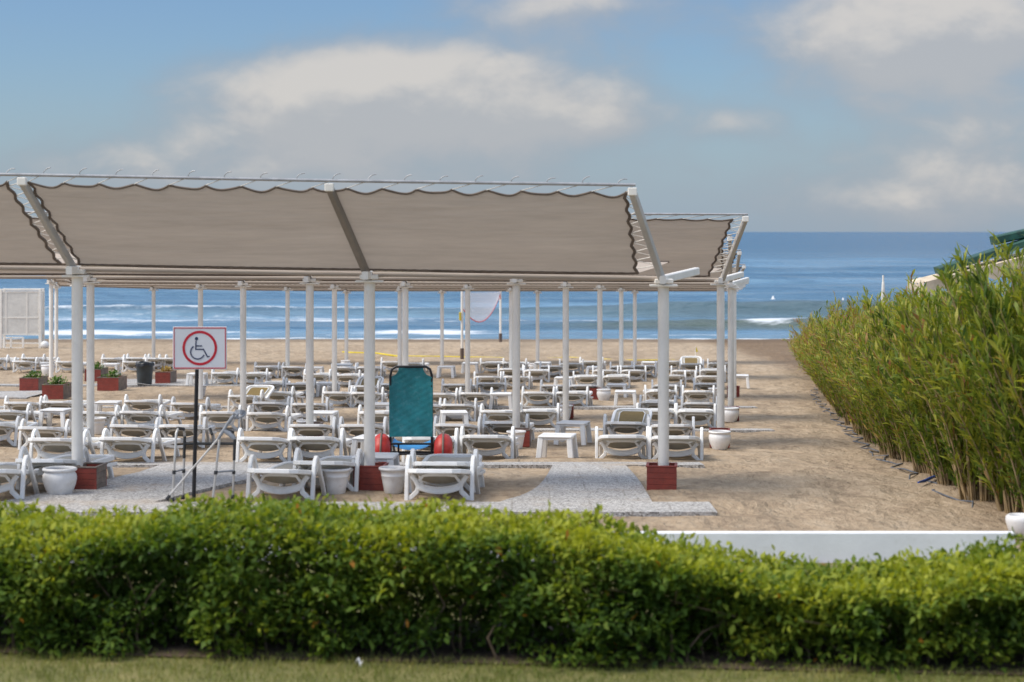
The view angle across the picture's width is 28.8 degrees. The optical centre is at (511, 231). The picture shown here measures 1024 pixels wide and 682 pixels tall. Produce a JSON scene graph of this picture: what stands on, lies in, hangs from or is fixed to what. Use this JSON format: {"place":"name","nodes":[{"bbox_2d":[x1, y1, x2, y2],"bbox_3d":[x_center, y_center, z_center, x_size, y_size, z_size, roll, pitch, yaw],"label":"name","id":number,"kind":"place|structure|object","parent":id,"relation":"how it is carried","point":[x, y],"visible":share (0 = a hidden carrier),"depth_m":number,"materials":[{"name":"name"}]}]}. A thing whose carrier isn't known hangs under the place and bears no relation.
{"place":"outdoors","nodes":[
{"label":"outdoors","id":0,"kind":"place"},
{"bbox_2d":[96,379,226,385],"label":"path","id":1,"kind":"structure","parent":0,"point":[131,381],"depth_m":55.07,"materials":[{"name":"concrete"}]},
{"bbox_2d":[155,365,176,383],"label":"wooden planter","id":2,"kind":"object","parent":1,"relation":"on","point":[166,375],"visible":1,"depth_m":54.28,"materials":[{"name":"red paint"}]},
{"bbox_2d":[0,383,353,386],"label":"path","id":3,"kind":"structure","parent":0,"point":[165,384],"depth_m":53.59,"materials":[{"name":"concrete"}]},
{"bbox_2d":[135,361,154,385],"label":"litter bin","id":4,"kind":"object","parent":3,"relation":"on","point":[144,370],"visible":1,"depth_m":53.27,"materials":[{"name":"grey plastic"}]},
{"bbox_2d":[0,462,716,516],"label":"pavement","id":5,"kind":"structure","parent":0,"point":[616,488],"depth_m":21.39,"materials":[{"name":"grey concrete"}]},
{"bbox_2d":[42,466,76,494],"bbox_3d":[-4.841,2.674,21.315,0.372,0.302,0.372,0,0,4],"label":"flower pot","id":6,"kind":"object","parent":5,"relation":"on","point":[59,480],"visible":0.94,"depth_m":21.18,"materials":[{"name":"white ceramic"}]},
{"bbox_2d":[74,462,107,488],"bbox_3d":[-4.634,2.692,21.900,0.265,0.265,0.412,0,0,5],"label":"wooden planter","id":7,"kind":"object","parent":5,"relation":"on","point":[91,475],"visible":0.84,"depth_m":21.71,"materials":[{"name":"red paint"}]},
{"bbox_2d":[170,427,235,501],"bbox_3d":[-3.205,2.407,20.693,0.635,0.785,0.385,0,0,0],"label":"walking frame","id":8,"kind":"object","parent":5,"relation":"on","point":[218,443],"visible":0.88,"depth_m":20.84,"materials":[{"name":"metal"}]},
{"bbox_2d":[165,409,245,499],"bbox_3d":[-3.149,2.294,20.487,0.833,0.935,0.069,0,0,0],"label":"forearm crutch","id":9,"kind":"object","parent":5,"relation":"on","point":[236,413],"visible":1,"depth_m":20.47,"materials":[{"name":"metal"}]},
{"bbox_2d":[0,167,699,465],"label":"shade canopy","id":10,"kind":"object","parent":5,"relation":"on","point":[370,236],"visible":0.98,"depth_m":21.40,"materials":[{"name":"beige fabric"}]},
{"bbox_2d":[0,405,757,409],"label":"path","id":11,"kind":"structure","parent":0,"point":[575,407],"depth_m":43.55,"materials":[{"name":"concrete"}]},
{"bbox_2d":[108,428,774,432],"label":"path","id":12,"kind":"structure","parent":0,"point":[744,430],"depth_m":35.18,"materials":[{"name":"concrete"}]},
{"bbox_2d":[0,232,1022,338],"bbox_3d":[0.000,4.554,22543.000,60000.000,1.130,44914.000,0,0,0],"label":"sea","id":13,"kind":"structure","parent":0,"point":[804,274],"depth_m":135.23,"materials":[{"name":"liquid"}]},
{"bbox_2d":[0,339,1023,550],"bbox_3d":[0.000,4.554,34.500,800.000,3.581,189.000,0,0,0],"label":"beach ground","id":14,"kind":"structure","parent":0,"point":[807,464],"depth_m":30.54,"materials":[{"name":"beige sand"}]},
{"bbox_2d":[0,416,37,446],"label":"sun lounger","id":15,"kind":"object","parent":14,"relation":"on","point":[7,429],"visible":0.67,"depth_m":30.95,"materials":[{"name":"white plastic"}]},
{"bbox_2d":[0,288,44,347],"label":"changing cabin","id":16,"kind":"object","parent":14,"relation":"on","point":[22,311],"visible":0.98,"depth_m":80.54,"materials":[{"name":"white paint"}]},
{"bbox_2d":[0,403,52,426],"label":"sun lounger","id":17,"kind":"object","parent":14,"relation":"on","point":[11,414],"visible":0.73,"depth_m":36.00,"materials":[{"name":"white plastic"}]},
{"bbox_2d":[0,455,54,498],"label":"sun lounger","id":18,"kind":"object","parent":14,"relation":"on","point":[8,471],"visible":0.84,"depth_m":20.92,"materials":[{"name":"white plastic"}]},
{"bbox_2d":[3,396,53,419],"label":"sun lounger","id":19,"kind":"object","parent":14,"relation":"on","point":[20,406],"visible":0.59,"depth_m":39.43,"materials":[{"name":"white plastic"}]},
{"bbox_2d":[19,370,47,390],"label":"wooden planter","id":20,"kind":"object","parent":14,"relation":"on","point":[28,382],"visible":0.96,"depth_m":51.15,"materials":[{"name":"red paint"}]},
{"bbox_2d":[18,418,89,449],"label":"sun lounger","id":21,"kind":"object","parent":14,"relation":"on","point":[25,430],"visible":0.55,"depth_m":29.74,"materials":[{"name":"white plastic"}]},
{"bbox_2d":[38,408,71,426],"bbox_3d":[-8.360,3.421,36.528,0.525,0.346,0.510,0,0,9],"label":"side table","id":22,"kind":"object","parent":14,"relation":"on","point":[61,411],"visible":0.81,"depth_m":36.34,"materials":[{"name":"white plastic"}]},
{"bbox_2d":[41,375,71,398],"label":"wooden planter","id":23,"kind":"object","parent":14,"relation":"on","point":[54,388],"visible":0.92,"depth_m":47.52,"materials":[{"name":"red paint"}]},
{"bbox_2d":[15,446,116,489],"bbox_3d":[-5.040,2.632,22.486,0.732,0.483,1.952,0,-2,6],"label":"sun lounger","id":24,"kind":"object","parent":14,"relation":"on","point":[64,460],"visible":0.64,"depth_m":22.03,"materials":[{"name":"white plastic"}]},
{"bbox_2d":[41,395,94,415],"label":"sun lounger","id":25,"kind":"object","parent":14,"relation":"on","point":[47,403],"visible":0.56,"depth_m":39.79,"materials":[{"name":"white plastic"}]},
{"bbox_2d":[28,429,115,458],"bbox_3d":[-5.853,2.843,26.441,0.732,0.483,1.952,0,-4,7],"label":"sun lounger","id":26,"kind":"object","parent":14,"relation":"on","point":[92,444],"visible":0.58,"depth_m":25.94,"materials":[{"name":"white plastic"}]},
{"bbox_2d":[83,405,135,429],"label":"sun lounger","id":27,"kind":"object","parent":14,"relation":"on","point":[110,415],"visible":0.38,"depth_m":35.22,"materials":[{"name":"white plastic"}]},
{"bbox_2d":[97,369,126,390],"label":"wooden planter","id":28,"kind":"object","parent":14,"relation":"on","point":[112,381],"visible":1,"depth_m":51.15,"materials":[{"name":"red paint"}]},
{"bbox_2d":[99,428,182,461],"bbox_3d":[-4.981,2.858,26.692,0.732,0.483,1.952,0,-4,7],"label":"sun lounger","id":29,"kind":"object","parent":14,"relation":"on","point":[135,445],"visible":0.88,"depth_m":26.14,"materials":[{"name":"white plastic"}]},
{"bbox_2d":[109,416,174,437],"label":"sun lounger","id":30,"kind":"object","parent":14,"relation":"on","point":[143,430],"visible":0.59,"depth_m":30.51,"materials":[{"name":"white plastic"}]},
{"bbox_2d":[124,394,170,411],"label":"sun lounger","id":31,"kind":"object","parent":14,"relation":"on","point":[148,404],"visible":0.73,"depth_m":40.23,"materials":[{"name":"white plastic"}]},
{"bbox_2d":[119,404,184,424],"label":"sun lounger","id":32,"kind":"object","parent":14,"relation":"on","point":[149,417],"visible":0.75,"depth_m":35.48,"materials":[{"name":"white plastic"}]},
{"bbox_2d":[158,417,216,447],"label":"sun lounger","id":33,"kind":"object","parent":14,"relation":"on","point":[170,429],"visible":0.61,"depth_m":30.49,"materials":[{"name":"white plastic"}]},
{"bbox_2d":[170,396,221,419],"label":"sun lounger","id":34,"kind":"object","parent":14,"relation":"on","point":[189,407],"visible":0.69,"depth_m":39.08,"materials":[{"name":"white plastic"}]},
{"bbox_2d":[173,327,226,501],"bbox_3d":[-3.253,1.997,20.765,0.562,2.018,0.051,0,0,0],"label":"wheelchair sign","id":35,"kind":"object","parent":14,"relation":"on","point":[196,348],"visible":0.99,"depth_m":20.74,"materials":[{"name":"white metal"}]},
{"bbox_2d":[199,405,245,428],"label":"sun lounger","id":36,"kind":"object","parent":14,"relation":"on","point":[219,416],"visible":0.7,"depth_m":35.23,"materials":[{"name":"white plastic"}]},
{"bbox_2d":[211,368,246,383],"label":"sun lounger","id":37,"kind":"object","parent":14,"relation":"on","point":[227,375],"visible":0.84,"depth_m":54.00,"materials":[{"name":"white plastic"}]},
{"bbox_2d":[227,385,275,410],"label":"sun lounger","id":38,"kind":"object","parent":14,"relation":"on","point":[262,392],"visible":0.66,"depth_m":42.91,"materials":[{"name":"white plastic"}]},
{"bbox_2d":[236,428,305,461],"bbox_3d":[-3.218,2.858,26.697,0.732,0.483,1.952,0,-3,4],"label":"sun lounger","id":39,"kind":"object","parent":14,"relation":"on","point":[261,444],"visible":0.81,"depth_m":26.12,"materials":[{"name":"white plastic"}]},
{"bbox_2d":[246,405,302,430],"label":"sun lounger","id":40,"kind":"object","parent":14,"relation":"on","point":[267,418],"visible":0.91,"depth_m":34.91,"materials":[{"name":"white plastic"}]},
{"bbox_2d":[252,396,300,418],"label":"sun lounger","id":41,"kind":"object","parent":14,"relation":"on","point":[272,406],"visible":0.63,"depth_m":39.42,"materials":[{"name":"white plastic"}]},
{"bbox_2d":[269,386,304,402],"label":"sun lounger","id":42,"kind":"object","parent":14,"relation":"on","point":[277,396],"visible":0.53,"depth_m":44.40,"materials":[{"name":"white plastic"}]},
{"bbox_2d":[246,454,338,499],"bbox_3d":[-2.353,2.606,21.439,0.732,0.483,1.952,0,-1,7],"label":"sun lounger","id":43,"kind":"object","parent":14,"relation":"on","point":[282,473],"visible":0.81,"depth_m":20.88,"materials":[{"name":"white plastic"}]},
{"bbox_2d":[290,397,333,420],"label":"sun lounger","id":44,"kind":"object","parent":14,"relation":"on","point":[301,407],"visible":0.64,"depth_m":38.85,"materials":[{"name":"white plastic"}]},
{"bbox_2d":[287,416,338,438],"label":"sun lounger","id":45,"kind":"object","parent":14,"relation":"on","point":[312,429],"visible":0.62,"depth_m":30.67,"materials":[{"name":"white plastic"}]},
{"bbox_2d":[287,428,351,460],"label":"sun lounger","id":46,"kind":"object","parent":14,"relation":"on","point":[316,443],"visible":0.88,"depth_m":26.25,"materials":[{"name":"white plastic"}]},
{"bbox_2d":[292,448,363,491],"bbox_3d":[-1.958,2.625,22.246,0.732,0.483,1.952,0,-2,7],"label":"sun lounger","id":47,"kind":"object","parent":14,"relation":"on","point":[346,461],"visible":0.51,"depth_m":21.68,"materials":[{"name":"white plastic"}]},
{"bbox_2d":[322,466,350,493],"bbox_3d":[-1.896,2.687,21.477,0.320,0.283,0.320,0,0,-5],"label":"flower pot","id":48,"kind":"object","parent":14,"relation":"on","point":[336,478],"visible":0.98,"depth_m":21.38,"materials":[{"name":"white ceramic"}]},
{"bbox_2d":[322,386,363,406],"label":"sun lounger","id":49,"kind":"object","parent":14,"relation":"on","point":[339,396],"visible":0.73,"depth_m":44.09,"materials":[{"name":"white plastic"}]},
{"bbox_2d":[338,416,395,442],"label":"sun lounger","id":50,"kind":"object","parent":14,"relation":"on","point":[356,429],"visible":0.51,"depth_m":30.66,"materials":[{"name":"white plastic"}]},
{"bbox_2d":[350,387,387,406],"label":"sun lounger","id":51,"kind":"object","parent":14,"relation":"on","point":[382,395],"visible":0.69,"depth_m":43.87,"materials":[{"name":"white plastic"}]},
{"bbox_2d":[353,462,388,490],"bbox_3d":[-1.554,2.689,21.900,0.355,0.270,0.342,0,0,5],"label":"wooden planter","id":52,"kind":"object","parent":14,"relation":"on","point":[370,478],"visible":0.57,"depth_m":21.73,"materials":[{"name":"red paint"}]},
{"bbox_2d":[0,211,748,436],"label":"shade canopy","id":53,"kind":"object","parent":14,"relation":"on","point":[683,244],"visible":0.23,"depth_m":31.04,"materials":[{"name":"white metal"}]},
{"bbox_2d":[349,452,399,485],"bbox_3d":[-1.539,2.684,22.450,0.525,0.346,0.510,0,0,5],"label":"side table","id":54,"kind":"object","parent":14,"relation":"on","point":[391,458],"visible":0.48,"depth_m":22.24,"materials":[{"name":"white plastic"}]},
{"bbox_2d":[379,465,404,493],"bbox_3d":[-1.284,2.689,21.560,0.320,0.283,0.320,0,0,18],"label":"flower pot","id":55,"kind":"object","parent":14,"relation":"on","point":[393,478],"visible":0.91,"depth_m":21.46,"materials":[{"name":"white ceramic"}]},
{"bbox_2d":[45,264,745,377],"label":"shade canopy","id":56,"kind":"object","parent":14,"relation":"on","point":[287,290],"visible":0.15,"depth_m":57.55,"materials":[{"name":"white metal"}]},
{"bbox_2d":[49,275,742,364],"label":"shade canopy","id":57,"kind":"object","parent":14,"relation":"on","point":[153,289],"visible":0.22,"depth_m":66.84,"materials":[{"name":"white metal"}]},
{"bbox_2d":[65,250,748,399],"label":"shade canopy","id":58,"kind":"object","parent":14,"relation":"on","point":[335,287],"visible":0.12,"depth_m":47.85,"materials":[{"name":"white metal"}]},
{"bbox_2d":[70,234,748,419],"bbox_3d":[-1.928,1.975,39.412,13.542,3.941,2.504,0,0,0],"label":"shade canopy","id":59,"kind":"object","parent":14,"relation":"on","point":[404,285],"visible":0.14,"depth_m":39.15,"materials":[{"name":"white metal"}]},
{"bbox_2d":[375,365,452,460],"bbox_3d":[-1.216,2.289,24.632,0.979,1.320,1.062,0,0,0],"label":"beach wheelchair","id":60,"kind":"object","parent":14,"relation":"on","point":[410,400],"visible":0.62,"depth_m":24.29,"materials":[{"name":"teal fabric"}]},
{"bbox_2d":[402,428,460,461],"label":"sun lounger","id":61,"kind":"object","parent":14,"relation":"on","point":[455,438],"visible":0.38,"depth_m":26.27,"materials":[{"name":"white plastic"}]},
{"bbox_2d":[404,455,485,499],"bbox_3d":[-0.707,2.606,21.443,0.732,0.483,1.952,0,-1,6],"label":"sun lounger","id":62,"kind":"object","parent":14,"relation":"on","point":[441,476],"visible":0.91,"depth_m":20.88,"materials":[{"name":"white plastic"}]},
{"bbox_2d":[409,449,481,492],"bbox_3d":[-0.713,2.622,22.161,0.732,0.483,1.952,0,-2,4],"label":"sun lounger","id":63,"kind":"object","parent":14,"relation":"on","point":[427,460],"visible":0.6,"depth_m":21.61,"materials":[{"name":"white plastic"}]},
{"bbox_2d":[438,398,479,420],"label":"sun lounger","id":64,"kind":"object","parent":14,"relation":"on","point":[470,408],"visible":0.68,"depth_m":38.45,"materials":[{"name":"white plastic"}]},
{"bbox_2d":[433,416,488,435],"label":"sun lounger","id":65,"kind":"object","parent":14,"relation":"on","point":[470,429],"visible":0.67,"depth_m":30.83,"materials":[{"name":"white plastic"}]},
{"bbox_2d":[459,387,497,406],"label":"sun lounger","id":66,"kind":"object","parent":14,"relation":"on","point":[469,396],"visible":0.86,"depth_m":43.68,"materials":[{"name":"white plastic"}]},
{"bbox_2d":[459,291,501,358],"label":"beach net","id":67,"kind":"object","parent":14,"relation":"on","point":[499,296],"visible":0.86,"depth_m":78.79,"materials":[{"name":"white fabric"}]},
{"bbox_2d":[460,426,518,458],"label":"sun lounger","id":68,"kind":"object","parent":14,"relation":"on","point":[471,443],"visible":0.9,"depth_m":26.80,"materials":[{"name":"white plastic"}]},
{"bbox_2d":[476,377,506,392],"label":"sun lounger","id":69,"kind":"object","parent":14,"relation":"on","point":[488,385],"visible":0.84,"depth_m":48.95,"materials":[{"name":"white plastic"}]},
{"bbox_2d":[479,403,528,421],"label":"sun lounger","id":70,"kind":"object","parent":14,"relation":"on","point":[497,415],"visible":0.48,"depth_m":35.80,"materials":[{"name":"white plastic"}]},
{"bbox_2d":[482,414,534,441],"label":"sun lounger","id":71,"kind":"object","parent":14,"relation":"on","point":[500,426],"visible":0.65,"depth_m":31.76,"materials":[{"name":"white plastic"}]},
{"bbox_2d":[43,531,1014,562],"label":"kerb wall","id":72,"kind":"structure","parent":14,"relation":"on","point":[826,546],"depth_m":16.80,"materials":[{"name":"white concrete"}]},
{"bbox_2d":[521,386,557,405],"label":"sun lounger","id":73,"kind":"object","parent":14,"relation":"on","point":[526,396],"visible":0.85,"depth_m":44.09,"materials":[{"name":"white plastic"}]},
{"bbox_2d":[520,403,562,427],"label":"sun lounger","id":74,"kind":"object","parent":14,"relation":"on","point":[542,413],"visible":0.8,"depth_m":36.07,"materials":[{"name":"white plastic"}]},
{"bbox_2d":[536,433,578,457],"bbox_3d":[0.619,2.944,27.228,0.525,0.346,0.510,0,0,10],"label":"side table","id":75,"kind":"object","parent":14,"relation":"on","point":[569,438],"visible":0.91,"depth_m":27.04,"materials":[{"name":"white plastic"}]},
{"bbox_2d":[554,420,591,444],"bbox_3d":[0.971,3.196,31.682,0.525,0.346,0.510,0,0,14],"label":"side table","id":76,"kind":"object","parent":14,"relation":"on","point":[562,425],"visible":0.98,"depth_m":31.51,"materials":[{"name":"white plastic"}]},
{"bbox_2d":[555,386,592,405],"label":"sun lounger","id":77,"kind":"object","parent":14,"relation":"on","point":[580,395],"visible":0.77,"depth_m":44.13,"materials":[{"name":"white plastic"}]},
{"bbox_2d":[595,426,648,458],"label":"sun lounger","id":78,"kind":"object","parent":14,"relation":"on","point":[622,441],"visible":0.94,"depth_m":26.79,"materials":[{"name":"white plastic"}]},
{"bbox_2d":[603,408,651,434],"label":"sun lounger","id":79,"kind":"object","parent":14,"relation":"on","point":[628,420],"visible":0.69,"depth_m":32.02,"materials":[{"name":"white plastic"}]},
{"bbox_2d":[646,462,677,489],"bbox_3d":[1.648,2.689,21.900,0.345,0.270,0.342,0,0,5],"label":"wooden planter","id":80,"kind":"object","parent":14,"relation":"on","point":[661,477],"visible":1,"depth_m":21.74,"materials":[{"name":"red paint"}]},
{"bbox_2d":[647,416,694,445],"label":"sun lounger","id":81,"kind":"object","parent":14,"relation":"on","point":[680,429],"visible":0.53,"depth_m":30.64,"materials":[{"name":"white plastic"}]},
{"bbox_2d":[648,427,703,459],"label":"sun lounger","id":82,"kind":"object","parent":14,"relation":"on","point":[683,442],"visible":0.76,"depth_m":26.53,"materials":[{"name":"white plastic"}]},
{"bbox_2d":[679,356,703,371],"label":"sun lounger","id":83,"kind":"object","parent":14,"relation":"on","point":[689,362],"visible":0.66,"depth_m":59.78,"materials":[{"name":"white plastic"}]},
{"bbox_2d":[675,403,715,427],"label":"sun lounger","id":84,"kind":"object","parent":14,"relation":"on","point":[696,413],"visible":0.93,"depth_m":35.92,"materials":[{"name":"white plastic"}]},
{"bbox_2d":[682,385,715,402],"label":"sun lounger","id":85,"kind":"object","parent":14,"relation":"on","point":[698,394],"visible":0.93,"depth_m":44.74,"materials":[{"name":"white plastic"}]},
{"bbox_2d":[708,430,730,449],"bbox_3d":[3.128,3.135,29.971,0.344,0.280,0.344,0,0,-9],"label":"flower pot","id":86,"kind":"object","parent":14,"relation":"on","point":[719,439],"visible":1,"depth_m":29.85,"materials":[{"name":"white ceramic"}]},
{"bbox_2d":[798,318,842,416],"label":"oleander shrub","id":87,"kind":"object","parent":14,"relation":"on","point":[822,385],"visible":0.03,"depth_m":39.97,"materials":[{"name":"green plant"}]},
{"bbox_2d":[794,285,893,424],"bbox_3d":[6.568,2.331,37.307,2.557,2.720,2.087,0,0,4],"label":"oleander shrub","id":88,"kind":"object","parent":14,"relation":"on","point":[840,406],"visible":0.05,"depth_m":37.39,"materials":[{"name":"green plant"}]},
{"bbox_2d":[812,293,896,434],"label":"oleander shrub","id":89,"kind":"object","parent":14,"relation":"on","point":[854,425],"visible":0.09,"depth_m":34.61,"materials":[{"name":"green plant"}]},
{"bbox_2d":[810,294,915,442],"bbox_3d":[5.975,2.188,31.874,2.471,2.497,2.017,0,0,-16],"label":"oleander shrub","id":90,"kind":"object","parent":14,"relation":"on","point":[866,435],"visible":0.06,"depth_m":31.91,"materials":[{"name":"green plant"}]},
{"bbox_2d":[829,318,900,459],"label":"oleander shrub","id":91,"kind":"object","parent":14,"relation":"on","point":[887,438],"visible":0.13,"depth_m":27.37,"materials":[{"name":"green plant"}]},
{"bbox_2d":[817,288,938,454],"bbox_3d":[5.577,2.015,28.453,2.458,2.463,2.006,0,0,1],"label":"oleander shrub","id":92,"kind":"object","parent":14,"relation":"on","point":[875,439],"visible":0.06,"depth_m":28.57,"materials":[{"name":"green plant"}]},
{"bbox_2d":[843,290,934,461],"bbox_3d":[5.535,1.896,26.263,2.001,2.446,2.451,0,0,-27],"label":"oleander shrub","id":93,"kind":"object","parent":14,"relation":"on","point":[893,425],"visible":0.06,"depth_m":26.34,"materials":[{"name":"green plant"}]},
{"bbox_2d":[810,388,973,506],"bbox_3d":[6.117,3.452,36.239,0.523,1.350,32.208,0,0,6],"label":"drip hose","id":94,"kind":"object","parent":14,"relation":"on","point":[886,456],"visible":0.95,"depth_m":29.31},
{"bbox_2d":[859,284,961,477],"bbox_3d":[5.234,1.726,23.217,2.319,2.413,2.237,0,0,-40],"label":"oleander shrub","id":95,"kind":"object","parent":14,"relation":"on","point":[918,438],"visible":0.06,"depth_m":23.17,"materials":[{"name":"green plant"}]},
{"bbox_2d":[846,259,996,473],"bbox_3d":[5.240,1.658,24.274,2.412,2.664,2.328,0,0,44],"label":"oleander shrub","id":96,"kind":"object","parent":14,"relation":"on","point":[917,458],"visible":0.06,"depth_m":24.27,"materials":[{"name":"green plant"}]},
{"bbox_2d":[870,263,1012,485],"bbox_3d":[5.098,1.610,22.164,2.380,2.576,2.297,0,0,21],"label":"oleander shrub","id":97,"kind":"object","parent":14,"relation":"on","point":[936,451],"visible":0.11,"depth_m":22.06,"materials":[{"name":"green plant"}]},
{"bbox_2d":[889,231,1018,501],"bbox_3d":[5.065,1.417,21.088,2.506,2.930,2.418,0,0,-27],"label":"oleander shrub","id":98,"kind":"object","parent":14,"relation":"on","point":[960,459],"visible":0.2,"depth_m":21.00,"materials":[{"name":"green plant"}]},
{"bbox_2d":[907,229,1023,299],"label":"beach hut","id":99,"kind":"object","parent":14,"relation":"on","point":[1016,235],"visible":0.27,"depth_m":36.76,"materials":[{"name":"white paint"}]},
{"bbox_2d":[909,254,1023,512],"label":"oleander shrub","id":100,"kind":"object","parent":14,"relation":"on","point":[988,453],"visible":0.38,"depth_m":19.91,"materials":[{"name":"green plant"}]},
{"bbox_2d":[931,240,1023,512],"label":"oleander shrub","id":101,"kind":"object","parent":14,"relation":"on","point":[995,361],"visible":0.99,"depth_m":18.97,"materials":[{"name":"green plant"}]},
{"bbox_2d":[1005,513,1023,538],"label":"globe pot","id":102,"kind":"object","parent":14,"relation":"on","point":[1015,521],"visible":0.77,"depth_m":18.10,"materials":[{"name":"white ceramic"}]},
{"bbox_2d":[0,563,1023,681],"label":"lawn","id":103,"kind":"structure","parent":0,"point":[38,665],"depth_m":12.59,"materials":[{"name":"plant"}]},
{"bbox_2d":[0,614,1023,674],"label":"flower bed soil","id":104,"kind":"structure","parent":103,"relation":"on","point":[181,646],"depth_m":13.06,"materials":[{"name":"brown soil"}]},
{"bbox_2d":[0,489,1023,680],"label":"hedge","id":105,"kind":"object","parent":104,"relation":"on","point":[717,595],"visible":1,"depth_m":13.00,"materials":[{"name":"green plant"}]},
{"bbox_2d":[0,0,1023,231],"label":"sky","id":106,"kind":"structure","parent":0,"point":[789,115],"materials":[{"name":"blue"}]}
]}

